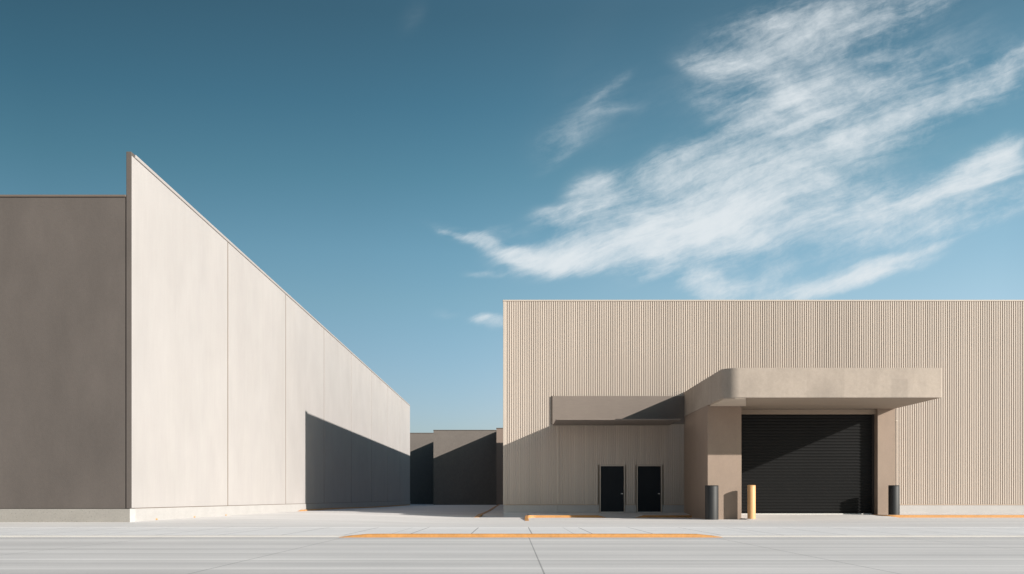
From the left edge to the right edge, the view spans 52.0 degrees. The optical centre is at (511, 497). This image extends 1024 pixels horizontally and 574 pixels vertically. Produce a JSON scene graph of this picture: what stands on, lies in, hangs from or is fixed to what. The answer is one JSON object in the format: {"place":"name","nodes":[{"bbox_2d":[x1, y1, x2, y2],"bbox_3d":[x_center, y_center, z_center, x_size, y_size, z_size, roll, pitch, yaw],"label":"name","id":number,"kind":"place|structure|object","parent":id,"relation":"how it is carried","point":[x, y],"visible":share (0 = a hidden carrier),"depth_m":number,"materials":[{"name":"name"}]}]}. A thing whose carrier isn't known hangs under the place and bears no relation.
{"place":"outdoors","nodes":[
{"label":"outdoors","id":0,"kind":"place"},
{"bbox_2d":[0,538,1023,573],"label":"road","id":1,"kind":"structure","parent":0,"point":[511,555],"depth_m":14.25,"materials":[{"name":"grey concrete"}]},
{"bbox_2d":[0,504,1023,526],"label":"yard","id":2,"kind":"structure","parent":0,"point":[421,515],"depth_m":34.96,"materials":[{"name":"grey concrete"}]},
{"bbox_2d":[299,504,409,510],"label":"kerb","id":3,"kind":"structure","parent":2,"relation":"on","point":[349,508],"depth_m":68.62,"materials":[{"name":"grey concrete"}]},
{"bbox_2d":[475,504,499,516],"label":"kerb","id":4,"kind":"structure","parent":2,"relation":"on","point":[480,515],"depth_m":54.03,"materials":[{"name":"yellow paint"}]},
{"bbox_2d":[482,505,502,516],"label":"alley walk","id":5,"kind":"structure","parent":2,"relation":"on","point":[497,511],"depth_m":51.95,"materials":[{"name":"grey concrete"}]},
{"bbox_2d":[525,515,605,520],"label":"kerb","id":6,"kind":"structure","parent":2,"relation":"on","point":[527,517],"depth_m":45.90,"materials":[{"name":"yellow paint"}]},
{"bbox_2d":[503,512,688,517],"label":"walk","id":7,"kind":"structure","parent":2,"relation":"on","point":[620,514],"depth_m":47.22,"materials":[{"name":"grey concrete"}]},
{"bbox_2d":[636,515,691,517],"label":"kerb","id":8,"kind":"structure","parent":2,"relation":"on","point":[666,516],"depth_m":45.90,"materials":[{"name":"yellow concrete"}]},
{"bbox_2d":[705,485,718,519],"bbox_3d":[7.940,0.187,41.738,0.534,1.384,0.534,0,0,0],"label":"bollard","id":9,"kind":"object","parent":2,"relation":"on","point":[711,502],"visible":0.94,"depth_m":41.51,"materials":[{"name":"grey metal"}]},
{"bbox_2d":[747,485,755,518],"bbox_3d":[9.520,0.182,41.738,0.324,1.394,0.324,0,0,0],"label":"bollard","id":10,"kind":"object","parent":2,"relation":"on","point":[751,501],"visible":0.92,"depth_m":41.60,"materials":[{"name":"metal"}]},
{"bbox_2d":[741,514,905,519],"bbox_3d":[12.245,0.816,42.484,6.024,0.278,3.768,0,0,0],"label":"apron","id":11,"kind":"object","parent":2,"relation":"on","point":[803,516],"visible":0.83,"depth_m":42.33,"materials":[{"name":"grey concrete"}]},
{"bbox_2d":[872,514,1023,517],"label":"kerb","id":12,"kind":"structure","parent":2,"relation":"on","point":[960,516],"depth_m":42.50,"materials":[{"name":"yellow paint"}]},
{"bbox_2d":[876,513,1023,514],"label":"walk","id":13,"kind":"structure","parent":2,"relation":"on","point":[961,514],"depth_m":43.85,"materials":[{"name":"grey concrete"}]},
{"bbox_2d":[888,485,899,514],"bbox_3d":[15.722,0.091,43.214,0.448,1.235,0.448,0,0,0],"label":"bollard","id":14,"kind":"object","parent":13,"relation":"on","point":[893,499],"visible":0.91,"depth_m":43.03,"materials":[{"name":"grey metal"}]},
{"bbox_2d":[0,527,1023,534],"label":"pavement","id":15,"kind":"structure","parent":0,"point":[508,530],"depth_m":24.39,"materials":[{"name":"grey concrete"}]},
{"bbox_2d":[0,0,1023,432],"label":"sky","id":16,"kind":"structure","parent":0,"point":[404,171],"materials":[{"name":"blue"}]},
{"bbox_3d":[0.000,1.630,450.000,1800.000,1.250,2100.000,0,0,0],"label":"ground","id":17,"kind":"structure","parent":0,"visible":0},
{"bbox_2d":[0,152,409,521],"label":"concrete warehouse","id":18,"kind":"structure","parent":17,"relation":"on","point":[167,351],"depth_m":32.63,"materials":[{"name":"paint"}]},
{"bbox_2d":[410,433,432,503],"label":"flat roofed building","id":19,"kind":"structure","parent":17,"relation":"on","point":[421,468],"depth_m":132.44,"materials":[{"name":"beige concrete"}]},
{"bbox_2d":[433,430,495,504],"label":"flat roofed building","id":20,"kind":"structure","parent":17,"relation":"on","point":[464,467],"depth_m":116.90,"materials":[{"name":"beige concrete"}]},
{"bbox_2d":[496,428,502,504],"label":"flat roofed building","id":21,"kind":"structure","parent":17,"relation":"on","point":[499,465],"depth_m":111.44,"materials":[{"name":"beige concrete"}]},
{"bbox_2d":[0,535,1023,536],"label":"kerb stones","id":22,"kind":"object","parent":17,"relation":"on","point":[349,535],"visible":0.12,"depth_m":21.14,"materials":[{"name":"grey concrete"}]},
{"bbox_2d":[0,537,1023,537],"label":"gutter","id":23,"kind":"object","parent":17,"relation":"on","point":[511,537],"visible":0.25,"depth_m":20.97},
{"bbox_2d":[343,534,717,536],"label":"kerb","id":24,"kind":"structure","parent":23,"relation":"on","point":[531,535],"depth_m":20.98,"materials":[{"name":"orange paint"}]},
{"bbox_2d":[503,300,1023,518],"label":"ribbed warehouse","id":25,"kind":"structure","parent":17,"relation":"on","point":[821,406],"depth_m":47.98,"materials":[{"name":"beige metal"}]},
{"bbox_2d":[599,465,624,511],"bbox_3d":[4.585,-0.432,48.040,1.155,2.173,0.160,0,0,0],"label":"door","id":26,"kind":"structure","parent":25,"relation":"in","point":[611,477],"depth_m":48.03,"materials":[{"name":"black metal"}]},
{"bbox_2d":[636,465,661,511],"bbox_3d":[6.277,-0.432,48.040,1.155,2.173,0.160,0,0,0],"label":"door","id":27,"kind":"structure","parent":25,"relation":"in","point":[648,477],"depth_m":48.03,"materials":[{"name":"black metal"}]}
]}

